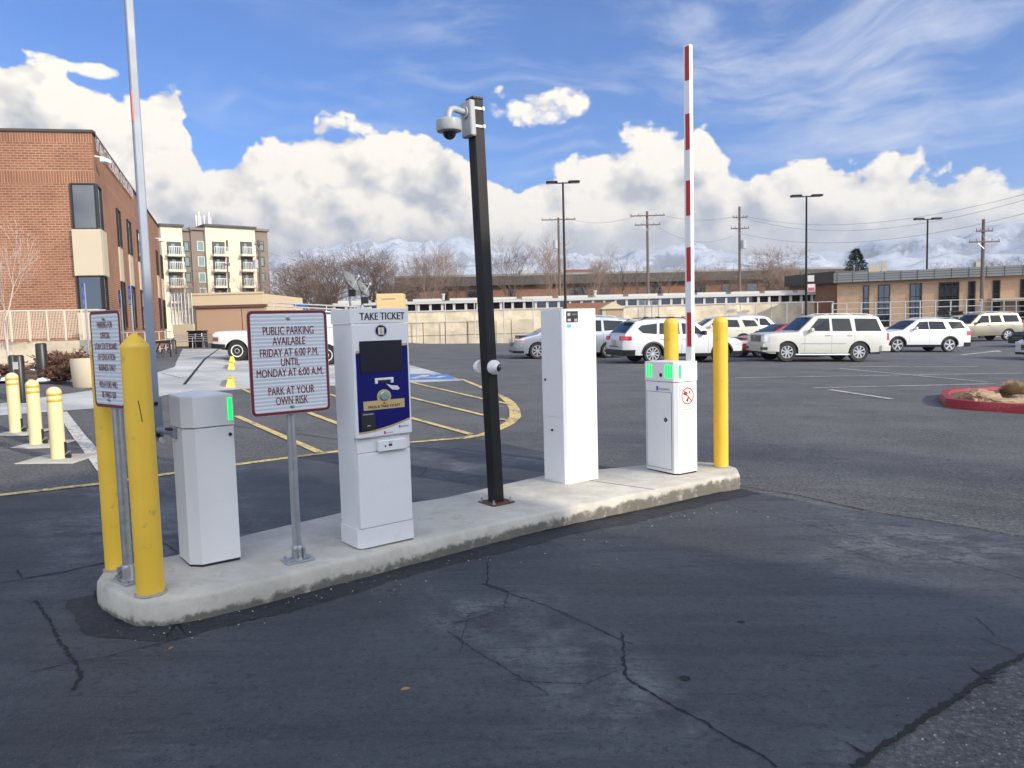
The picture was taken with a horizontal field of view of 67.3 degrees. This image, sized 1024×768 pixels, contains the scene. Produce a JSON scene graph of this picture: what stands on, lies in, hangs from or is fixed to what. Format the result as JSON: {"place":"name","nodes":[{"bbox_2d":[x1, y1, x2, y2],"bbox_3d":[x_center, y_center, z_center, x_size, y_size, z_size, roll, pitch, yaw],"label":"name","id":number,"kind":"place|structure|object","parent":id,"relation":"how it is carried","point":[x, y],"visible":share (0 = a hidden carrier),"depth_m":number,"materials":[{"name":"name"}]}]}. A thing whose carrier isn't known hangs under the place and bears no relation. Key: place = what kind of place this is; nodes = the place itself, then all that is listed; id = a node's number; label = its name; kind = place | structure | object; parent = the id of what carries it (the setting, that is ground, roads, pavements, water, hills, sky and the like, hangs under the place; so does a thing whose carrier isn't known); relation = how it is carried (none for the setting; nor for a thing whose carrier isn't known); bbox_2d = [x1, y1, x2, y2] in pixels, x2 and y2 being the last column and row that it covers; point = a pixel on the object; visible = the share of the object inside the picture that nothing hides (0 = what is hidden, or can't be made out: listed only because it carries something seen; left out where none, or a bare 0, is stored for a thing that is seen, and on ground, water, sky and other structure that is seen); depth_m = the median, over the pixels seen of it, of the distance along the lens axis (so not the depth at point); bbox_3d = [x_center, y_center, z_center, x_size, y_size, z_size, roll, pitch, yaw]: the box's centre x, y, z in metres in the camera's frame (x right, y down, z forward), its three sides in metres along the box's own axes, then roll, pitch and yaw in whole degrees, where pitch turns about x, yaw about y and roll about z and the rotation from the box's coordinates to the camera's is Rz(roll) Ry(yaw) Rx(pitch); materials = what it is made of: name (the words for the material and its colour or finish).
{"place":"outdoors","nodes":[
{"label":"outdoors","id":0,"kind":"place"},
{"bbox_2d":[0,438,1023,767],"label":"sealed lane","id":1,"kind":"structure","parent":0,"point":[822,654],"depth_m":3.66,"materials":[{"name":"asphalt"}]},
{"bbox_2d":[33,600,83,689],"bbox_3d":[-2.249,1.254,3.809,0.078,0.017,1.344,-5,6,-37],"label":"asphalt crack","id":2,"kind":"object","parent":1,"relation":"on","point":[78,671],"visible":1,"depth_m":3.69,"materials":[{"name":"asphalt"}]},
{"bbox_2d":[66,489,761,641],"bbox_3d":[0.013,1.113,5.351,5.383,0.095,0.957,-4,5,-31],"label":"crumbled edge","id":3,"kind":"object","parent":1,"relation":"on","point":[92,618],"visible":0.81,"depth_m":4.42,"materials":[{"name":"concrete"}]},
{"bbox_2d":[93,486,741,620],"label":"curb","id":4,"kind":"structure","parent":1,"relation":"on","point":[95,596],"depth_m":6.05,"materials":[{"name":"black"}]},
{"bbox_2d":[97,462,739,625],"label":"traffic island","id":5,"kind":"structure","parent":1,"relation":"on","point":[258,572],"depth_m":5.06,"materials":[{"name":"concrete"}]},
{"bbox_2d":[90,347,121,572],"bbox_3d":[-2.291,0.412,4.395,0.162,1.351,0.162,-2,5,0],"label":"bollard","id":6,"kind":"object","parent":5,"relation":"on","point":[108,487],"visible":0.33,"depth_m":4.35,"materials":[{"name":"metal"}]},
{"bbox_2d":[89,310,135,586],"bbox_3d":[-2.123,0.345,4.165,0.345,1.480,0.120,2,6,38],"label":"parking sign","id":7,"kind":"object","parent":5,"relation":"on","point":[105,332],"visible":0.99,"depth_m":4.14,"materials":[{"name":"metal"}]},
{"bbox_2d":[120,333,167,598],"bbox_3d":[-1.910,0.428,3.981,0.162,1.381,0.162,-2,5,0],"label":"bollard","id":8,"kind":"object","parent":5,"relation":"on","point":[141,457],"visible":1,"depth_m":3.93,"materials":[{"name":"metal"}]},
{"bbox_2d":[169,390,240,566],"bbox_3d":[-1.822,0.545,4.575,0.283,1.009,0.293,-5,6,-37],"label":"barrier cabinet","id":9,"kind":"object","parent":5,"relation":"on","point":[202,421],"visible":1,"depth_m":4.47,"materials":[{"name":"white metal"}]},
{"bbox_2d":[124,0,176,442],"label":"raised gate","id":10,"kind":"structure","parent":9,"relation":"attached to","point":[161,431],"depth_m":4.53,"materials":[{"name":"metal"}]},
{"bbox_2d":[246,310,330,565],"bbox_3d":[-1.291,0.311,4.509,0.475,1.480,0.120,-5,6,-37],"label":"parking sign","id":11,"kind":"object","parent":5,"relation":"on","point":[288,359],"visible":1,"depth_m":4.46,"materials":[{"name":"metal"}]},
{"bbox_2d":[330,308,413,549],"bbox_3d":[-0.872,0.271,4.892,0.398,1.490,0.294,-5,6,-38],"label":"ticket machine","id":12,"kind":"object","parent":5,"relation":"on","point":[372,385],"visible":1,"depth_m":4.79,"materials":[{"name":"white"}]},
{"bbox_2d":[466,96,514,506],"bbox_3d":[-0.202,-0.606,5.876,0.210,3.075,0.210,-6,6,-37],"label":"camera pole","id":13,"kind":"object","parent":5,"relation":"on","point":[480,212],"visible":0.98,"depth_m":5.84,"materials":[{"name":"black metal"}]},
{"bbox_2d":[436,99,485,139],"bbox_3d":[-0.371,-1.935,5.644,0.412,0.304,0.188,-6,6,-37],"label":"dome camera","id":14,"kind":"object","parent":13,"relation":"attached to","point":[449,126],"visible":0.98,"depth_m":5.63,"materials":[{"name":"grey"}]},
{"bbox_2d":[541,308,597,483],"bbox_3d":[0.507,0.097,6.802,0.384,1.510,0.308,-5,6,-36],"label":"lane cabinet","id":15,"kind":"object","parent":5,"relation":"on","point":[568,347],"visible":1,"depth_m":6.69,"materials":[{"name":"white"}]},
{"bbox_2d":[645,360,696,474],"bbox_3d":[1.484,0.301,7.182,0.278,1.031,0.402,-5,6,-33],"label":"barrier cabinet","id":16,"kind":"object","parent":5,"relation":"on","point":[671,415],"visible":1,"depth_m":7.05,"materials":[{"name":"white metal"}]},
{"bbox_2d":[683,44,694,360],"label":"raised gate","id":17,"kind":"structure","parent":16,"relation":"attached to","point":[689,191],"depth_m":7.05,"materials":[{"name":"white"}]},
{"bbox_2d":[664,318,678,359],"bbox_3d":[1.546,0.088,7.452,0.162,1.450,0.162,-2,5,0],"label":"bollard","id":18,"kind":"object","parent":5,"relation":"on","point":[671,347],"visible":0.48,"depth_m":7.36,"materials":[{"name":"metal"}]},
{"bbox_2d":[712,317,729,467],"bbox_3d":[1.992,0.089,7.347,0.162,1.460,0.162,-2,5,0],"label":"bollard","id":19,"kind":"object","parent":5,"relation":"on","point":[720,381],"visible":0.96,"depth_m":7.29,"materials":[{"name":"metal"}]},
{"bbox_2d":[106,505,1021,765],"bbox_3d":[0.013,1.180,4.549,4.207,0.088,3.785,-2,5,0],"label":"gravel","id":20,"kind":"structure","parent":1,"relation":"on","point":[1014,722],"depth_m":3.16,"materials":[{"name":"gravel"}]},
{"bbox_2d":[620,632,777,766],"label":"asphalt crack","id":21,"kind":"object","parent":1,"relation":"on","point":[654,694],"visible":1,"depth_m":3.11,"materials":[{"name":"asphalt"}]},
{"bbox_2d":[848,652,1023,767],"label":"asphalt crack","id":22,"kind":"object","parent":1,"relation":"on","point":[861,761],"visible":1,"depth_m":3.01,"materials":[{"name":"asphalt"}]},
{"bbox_2d":[0,336,1023,767],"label":"parking lot","id":23,"kind":"structure","parent":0,"point":[914,448],"depth_m":10.44,"materials":[{"name":"asphalt"}]},
{"bbox_2d":[0,372,48,435],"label":"removable bollard","id":24,"kind":"object","parent":23,"relation":"on","point":[16,426],"visible":0.99,"depth_m":10.66,"materials":[{"name":"metal"}]},
{"bbox_2d":[0,365,71,381],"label":"planting bed","id":25,"kind":"object","parent":23,"relation":"on","point":[30,375],"depth_m":18.97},
{"bbox_2d":[0,216,40,362],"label":"sapling","id":26,"kind":"object","parent":25,"relation":"on","point":[6,332],"visible":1,"depth_m":21.66,"materials":[{"name":"brown plant"}]},
{"bbox_2d":[0,364,71,382],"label":"bed gravel","id":27,"kind":"structure","parent":25,"relation":"on","point":[42,379],"depth_m":16.98,"materials":[{"name":"gravel"}]},
{"bbox_2d":[33,362,71,381],"bbox_3d":[-10.134,-0.262,17.211,0.967,0.438,0.925,-6,6,-42],"label":"shrub","id":28,"kind":"object","parent":27,"relation":"on","point":[61,374],"visible":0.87,"depth_m":17.12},
{"bbox_2d":[35,343,47,377],"bbox_3d":[-10.719,-0.494,17.556,0.230,0.875,0.230,-2,5,0],"label":"black bollard","id":29,"kind":"object","parent":25,"relation":"on","point":[41,355],"visible":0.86,"depth_m":17.46,"materials":[{"name":"black plastic"}]},
{"bbox_2d":[25,350,75,370],"bbox_3d":[-11.825,-0.597,19.890,1.343,0.636,1.315,-6,6,-43],"label":"shrub","id":30,"kind":"object","parent":25,"relation":"on","point":[53,363],"visible":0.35,"depth_m":19.71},
{"bbox_2d":[10,380,74,448],"bbox_3d":[-6.155,0.368,9.916,0.660,0.852,0.594,-2,5,0],"label":"removable bollard","id":31,"kind":"object","parent":23,"relation":"on","point":[37,440],"visible":0.96,"depth_m":9.86,"materials":[{"name":"metal"}]},
{"bbox_2d":[0,340,90,365],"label":"wall","id":32,"kind":"structure","parent":23,"relation":"on","point":[24,349],"depth_m":25.50,"materials":[{"name":"concrete"}]},
{"bbox_2d":[0,309,96,341],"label":"railing","id":33,"kind":"object","parent":32,"relation":"on","point":[64,311],"visible":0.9,"depth_m":25.55,"materials":[{"name":"metal"}]},
{"bbox_2d":[14,387,96,463],"bbox_3d":[-5.260,0.455,8.882,0.660,0.852,0.594,-2,5,0],"label":"removable bollard","id":34,"kind":"object","parent":23,"relation":"on","point":[59,454],"visible":0.98,"depth_m":8.82,"materials":[{"name":"metal"}]},
{"bbox_2d":[69,358,91,387],"bbox_3d":[-9.262,-0.241,16.802,0.660,0.634,0.660,-2,5,0],"label":"concrete planter","id":35,"kind":"object","parent":23,"relation":"on","point":[80,368],"visible":0.65,"depth_m":16.52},
{"bbox_2d":[63,412,97,470],"bbox_3d":[-5.930,0.687,10.552,0.180,0.159,5.781,-5,6,-34],"label":"white line","id":36,"kind":"object","parent":23,"relation":"on","point":[85,443],"visible":0.82,"depth_m":10.45,"materials":[{"name":"paint"}]},
{"bbox_2d":[0,128,166,348],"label":"brick office","id":37,"kind":"structure","parent":23,"relation":"on","point":[68,199],"depth_m":27.43,"materials":[{"name":"red brick"}]},
{"bbox_2d":[69,183,98,228],"bbox_3d":[-15.255,-6.331,27.445,0.833,1.622,0.100,-2,5,-10],"label":"window","id":38,"kind":"structure","parent":37,"relation":"in","point":[83,197],"depth_m":27.44,"materials":[{"name":"grey glass"}]},
{"bbox_2d":[76,275,103,312],"bbox_3d":[-15.171,-3.238,27.695,0.833,1.315,0.100,-2,5,-10],"label":"window","id":39,"kind":"structure","parent":37,"relation":"in","point":[93,283],"depth_m":27.69,"materials":[{"name":"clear glass"}]},
{"bbox_2d":[96,184,103,230],"bbox_3d":[-15.009,-6.384,28.010,0.100,1.622,0.930,-3,5,-20],"label":"window","id":40,"kind":"structure","parent":37,"relation":"in","point":[98,189],"depth_m":28.12,"materials":[{"name":"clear glass"}]},
{"bbox_2d":[120,281,127,328],"bbox_3d":[-16.698,-3.387,33.143,0.100,2.015,0.997,-3,5,-20],"label":"window","id":41,"kind":"structure","parent":37,"relation":"in","point":[123,286],"depth_m":33.20,"materials":[{"name":"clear glass"}]},
{"bbox_2d":[172,324,194,345],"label":"retaining wall","id":42,"kind":"structure","parent":23,"relation":"on","point":[179,331],"depth_m":51.84,"materials":[{"name":"concrete"}]},
{"bbox_2d":[170,293,193,324],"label":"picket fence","id":43,"kind":"object","parent":42,"relation":"on","point":[184,308],"visible":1,"depth_m":51.88,"materials":[{"name":"metal"}]},
{"bbox_2d":[0,349,462,414],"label":"concrete pad","id":44,"kind":"object","parent":23,"relation":"on","point":[212,372],"visible":0.41,"depth_m":20.55,"materials":[{"name":"concrete"}]},
{"bbox_2d":[12,355,25,402],"bbox_3d":[-8.821,-0.090,13.806,0.170,0.858,0.174,-2,5,0],"label":"black bollard","id":45,"kind":"object","parent":44,"relation":"on","point":[18,362],"visible":0.85,"depth_m":13.75,"materials":[{"name":"black plastic"}]},
{"bbox_2d":[211,302,368,364],"bbox_3d":[-8.104,-1.895,28.423,5.350,2.161,2.158,3,5,-1],"label":"utility pickup","id":46,"kind":"object","parent":44,"relation":"on","point":[234,344],"visible":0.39,"depth_m":27.61,"materials":[{"name":"white paint"}]},
{"bbox_2d":[0,435,472,495],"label":"yellow line","id":47,"kind":"object","parent":23,"relation":"on","point":[37,490],"visible":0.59,"depth_m":8.02,"materials":[{"name":"paint"}]},
{"bbox_2d":[188,292,302,342],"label":"garage building","id":48,"kind":"structure","parent":23,"relation":"on","point":[213,313],"depth_m":61.33,"materials":[{"name":"beige paint"}]},
{"bbox_2d":[234,416,323,452],"bbox_3d":[-3.457,0.674,11.048,0.105,0.048,4.374,-4,5,-32],"label":"yellow line","id":49,"kind":"object","parent":23,"relation":"on","point":[309,447],"visible":0.8,"depth_m":10.79,"materials":[{"name":"paint"}]},
{"bbox_2d":[343,271,359,308],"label":"satellite dish","id":50,"kind":"object","parent":23,"relation":"on","point":[350,280],"visible":0.95,"depth_m":59.62,"materials":[{"name":"metal"}]},
{"bbox_2d":[376,293,405,322],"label":"utility box","id":51,"kind":"object","parent":23,"relation":"on","point":[395,300],"visible":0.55,"depth_m":49.72,"materials":[{"name":"beige metal"}]},
{"bbox_2d":[405,319,532,343],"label":"retaining wall","id":52,"kind":"structure","parent":23,"relation":"on","point":[435,332],"depth_m":55.87,"materials":[{"name":"concrete"}]},
{"bbox_2d":[415,299,533,342],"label":"hand rail","id":53,"kind":"object","parent":23,"relation":"on","point":[474,314],"visible":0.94,"depth_m":53.74,"materials":[{"name":"grey"}]},
{"bbox_2d":[461,397,520,438],"bbox_3d":[-0.146,0.494,12.969,0.668,0.017,5.630,-1,5,5],"label":"yellow line","id":54,"kind":"object","parent":23,"relation":"on","point":[514,412],"visible":0.87,"depth_m":12.68,"materials":[{"name":"paint"}]},
{"bbox_2d":[546,180,579,308],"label":"parking lot lamp","id":55,"kind":"object","parent":23,"relation":"on","point":[563,217],"visible":0.73,"depth_m":57.20,"materials":[{"name":"black metal"}]},
{"bbox_2d":[508,315,625,358],"bbox_3d":[2.496,-2.040,32.949,5.164,1.809,2.351,-1,5,-7],"label":"parked minivan","id":56,"kind":"object","parent":23,"relation":"on","point":[528,345],"visible":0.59,"depth_m":32.15,"materials":[{"name":"silver metal"}]},
{"bbox_2d":[605,316,742,360],"bbox_3d":[6.086,-1.677,28.870,4.904,1.695,2.236,-1,5,-14],"label":"parked wagon","id":57,"kind":"object","parent":23,"relation":"on","point":[635,340],"visible":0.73,"depth_m":27.95,"materials":[{"name":"white paint"}]},
{"bbox_2d":[697,316,761,336],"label":"parked suv","id":58,"kind":"object","parent":23,"relation":"on","point":[739,326],"visible":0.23,"depth_m":44.09,"materials":[{"name":"beige paint"}]},
{"bbox_2d":[730,323,822,357],"bbox_3d":[11.721,-1.926,33.481,4.784,1.465,2.216,-1,5,-9],"label":"parked sedan","id":59,"kind":"object","parent":23,"relation":"on","point":[771,328],"visible":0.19,"depth_m":32.83,"materials":[{"name":"red paint"}]},
{"bbox_2d":[790,194,822,315],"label":"parking lot lamp","id":60,"kind":"object","parent":23,"relation":"on","point":[809,287],"visible":0.73,"depth_m":61.42,"materials":[{"name":"black metal"}]},
{"bbox_2d":[746,313,890,361],"bbox_3d":[11.785,-1.816,29.776,4.903,1.843,2.247,0,5,-3],"label":"parked suv","id":61,"kind":"object","parent":23,"relation":"on","point":[857,338],"visible":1,"depth_m":28.93,"materials":[{"name":"white paint"}]},
{"bbox_2d":[885,317,970,351],"bbox_3d":[20.699,-2.545,39.469,4.830,1.760,2.270,0,5,-4],"label":"parked suv","id":62,"kind":"object","parent":23,"relation":"on","point":[932,333],"visible":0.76,"depth_m":38.63,"materials":[{"name":"white paint"}]},
{"bbox_2d":[939,386,1023,413],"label":"planting island","id":63,"kind":"structure","parent":23,"relation":"on","point":[949,398],"depth_m":13.29,"materials":[{"name":"red paint"}]},
{"bbox_2d":[959,388,1002,401],"bbox_3d":[8.493,0.225,13.924,0.644,0.301,0.575,-2,5,-11],"label":"boulder","id":64,"kind":"object","parent":63,"relation":"on","point":[974,394],"visible":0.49,"depth_m":13.77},
{"bbox_2d":[969,219,999,311],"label":"utility pole","id":65,"kind":"object","parent":23,"relation":"on","point":[983,247],"visible":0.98,"depth_m":65.31,"materials":[{"name":"brown wood"}]},
{"bbox_2d":[959,311,1023,340],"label":"parked suv","id":66,"kind":"object","parent":23,"relation":"on","point":[989,325],"visible":0.52,"depth_m":52.55,"materials":[{"name":"beige paint"}]},
{"bbox_2d":[0,0,1023,258],"label":"sky","id":67,"kind":"structure","parent":0,"point":[310,123],"materials":[{"name":"blue"}]},
{"bbox_2d":[269,254,835,307],"bbox_3d":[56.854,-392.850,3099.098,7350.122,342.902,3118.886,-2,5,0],"label":"foothills","id":68,"kind":"structure","parent":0,"point":[821,260],"depth_m":3370.11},
{"bbox_2d":[269,223,1023,272],"bbox_3d":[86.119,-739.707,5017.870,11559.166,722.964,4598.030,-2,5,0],"label":"mountains","id":69,"kind":"structure","parent":0,"point":[902,254],"depth_m":5424.51,"materials":[{"name":"snow"}]},
{"bbox_2d":[995,379,1023,396],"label":"ornamental grass","id":70,"kind":"object","parent":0,"point":[1010,389],"depth_m":14.45,"materials":[{"name":"plant"}]},
{"bbox_3d":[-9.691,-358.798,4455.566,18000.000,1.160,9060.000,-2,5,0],"label":"ground","id":71,"kind":"structure","parent":0,"visible":0},
{"bbox_2d":[164,272,204,323],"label":"bare tree","id":72,"kind":"object","parent":71,"relation":"on","point":[178,290],"visible":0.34,"depth_m":87.32,"materials":[{"name":"brown plant"}]},
{"bbox_2d":[158,211,269,337],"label":"apartment block","id":73,"kind":"structure","parent":71,"relation":"on","point":[208,246],"depth_m":116.09,"materials":[{"name":"beige paint"}]},
{"bbox_2d":[244,236,377,310],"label":"bare tree","id":74,"kind":"object","parent":71,"relation":"on","point":[335,289],"visible":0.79,"depth_m":92.89,"materials":[{"name":"brown plant"}]},
{"bbox_2d":[264,258,375,310],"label":"bare tree","id":75,"kind":"object","parent":71,"relation":"on","point":[298,269],"visible":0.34,"depth_m":94.86,"materials":[{"name":"brown plant"}]},
{"bbox_2d":[325,244,428,302],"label":"bare tree","id":76,"kind":"object","parent":71,"relation":"on","point":[377,272],"visible":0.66,"depth_m":96.50,"materials":[{"name":"brown plant"}]},
{"bbox_2d":[387,239,469,298],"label":"bare tree","id":77,"kind":"object","parent":71,"relation":"on","point":[425,268],"visible":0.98,"depth_m":99.75,"materials":[{"name":"brown plant"}]},
{"bbox_2d":[403,244,475,298],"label":"bare tree","id":78,"kind":"object","parent":71,"relation":"on","point":[426,286],"visible":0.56,"depth_m":102.97,"materials":[{"name":"brown plant"}]},
{"bbox_2d":[430,260,476,300],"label":"bare tree","id":79,"kind":"object","parent":71,"relation":"on","point":[456,293],"visible":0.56,"depth_m":106.01,"materials":[{"name":"brown plant"}]},
{"bbox_2d":[474,234,544,296],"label":"bare tree","id":80,"kind":"object","parent":71,"relation":"on","point":[509,265],"visible":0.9,"depth_m":97.93,"materials":[{"name":"brown plant"}]},
{"bbox_2d":[523,232,580,297],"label":"bare tree","id":81,"kind":"object","parent":71,"relation":"on","point":[551,266],"visible":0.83,"depth_m":97.27,"materials":[{"name":"brown plant"}]},
{"bbox_2d":[541,217,574,295],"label":"utility pole","id":82,"kind":"object","parent":71,"relation":"on","point":[556,244],"visible":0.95,"depth_m":90.85,"materials":[{"name":"brown wood"}]},
{"bbox_2d":[332,290,815,330],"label":"long low building","id":83,"kind":"structure","parent":71,"relation":"on","point":[709,304],"depth_m":81.33,"materials":[{"name":"concrete"}]},
{"bbox_2d":[563,302,608,316],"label":"brown hut","id":84,"kind":"object","parent":71,"relation":"on","point":[597,305],"visible":0.16,"depth_m":69.67,"materials":[{"name":"brick"}]},
{"bbox_2d":[570,242,620,294],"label":"bare tree","id":85,"kind":"object","parent":71,"relation":"on","point":[603,268],"visible":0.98,"depth_m":98.25,"materials":[{"name":"brown plant"}]},
{"bbox_2d":[585,260,628,295],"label":"bare tree","id":86,"kind":"object","parent":71,"relation":"on","point":[601,291],"visible":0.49,"depth_m":104.47,"materials":[{"name":"brown plant"}]},
{"bbox_2d":[597,302,625,317],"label":"gabled shed","id":87,"kind":"structure","parent":71,"relation":"on","point":[613,309],"depth_m":65.72,"materials":[{"name":"concrete"}]},
{"bbox_2d":[394,267,853,301],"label":"brown brick building","id":88,"kind":"structure","parent":71,"relation":"on","point":[526,289],"depth_m":113.28,"materials":[{"name":"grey brick"}]},
{"bbox_2d":[601,251,661,294],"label":"bare tree","id":89,"kind":"object","parent":71,"relation":"on","point":[628,283],"visible":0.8,"depth_m":100.83,"materials":[{"name":"brown plant"}]},
{"bbox_2d":[630,211,664,293],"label":"utility pole","id":90,"kind":"object","parent":71,"relation":"on","point":[647,228],"visible":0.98,"depth_m":84.91,"materials":[{"name":"brown wood"}]},
{"bbox_2d":[628,261,705,293],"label":"bare tree","id":91,"kind":"object","parent":71,"relation":"on","point":[661,289],"visible":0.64,"depth_m":104.13,"materials":[{"name":"brown plant"}]},
{"bbox_2d":[675,260,725,292],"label":"bare tree","id":92,"kind":"object","parent":71,"relation":"on","point":[700,280],"visible":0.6,"depth_m":103.63,"materials":[{"name":"brown plant"}]},
{"bbox_2d":[684,259,754,291],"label":"bare tree","id":93,"kind":"object","parent":71,"relation":"on","point":[728,283],"visible":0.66,"depth_m":102.86,"materials":[{"name":"brown plant"}]},
{"bbox_2d":[731,206,748,291],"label":"utility pole","id":94,"kind":"object","parent":71,"relation":"on","point":[741,244],"visible":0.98,"depth_m":84.92,"materials":[{"name":"brown wood"}]},
{"bbox_2d":[729,245,818,290],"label":"bare tree","id":95,"kind":"object","parent":71,"relation":"on","point":[772,276],"visible":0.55,"depth_m":93.62,"materials":[{"name":"brown plant"}]},
{"bbox_2d":[784,270,898,314],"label":"dark roofed wing","id":96,"kind":"structure","parent":71,"relation":"on","point":[825,287],"depth_m":81.93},
{"bbox_2d":[843,248,868,270],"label":"evergreen tree","id":97,"kind":"object","parent":71,"relation":"on","point":[852,258],"visible":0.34,"depth_m":108.65,"materials":[{"name":"green plant"}]},
{"bbox_2d":[834,261,1023,326],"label":"tan brick building","id":98,"kind":"structure","parent":71,"relation":"on","point":[1001,284],"depth_m":70.35,"materials":[{"name":"beige brick"}]},
{"bbox_2d":[878,284,889,326],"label":"window","id":99,"kind":"structure","parent":98,"relation":"in","point":[883,290],"depth_m":71.98,"materials":[{"name":"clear glass"}]},
{"bbox_2d":[909,283,921,318],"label":"window","id":100,"kind":"structure","parent":98,"relation":"in","point":[915,288],"depth_m":70.84,"materials":[{"name":"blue glass"}]},
{"bbox_2d":[938,282,958,315],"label":"window","id":101,"kind":"structure","parent":98,"relation":"in","point":[947,290],"depth_m":69.69,"materials":[{"name":"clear glass"}]},
{"bbox_2d":[968,281,975,313],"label":"window","id":102,"kind":"structure","parent":98,"relation":"in","point":[971,284],"depth_m":68.93,"materials":[{"name":"black glass"}]},
{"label":"kerb wall","id":103,"kind":"object","parent":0,"visible":0},
{"bbox_2d":[831,299,982,326],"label":"guard rail","id":104,"kind":"object","parent":103,"relation":"on","point":[905,307],"visible":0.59,"depth_m":61.27,"materials":[{"name":"grey"}]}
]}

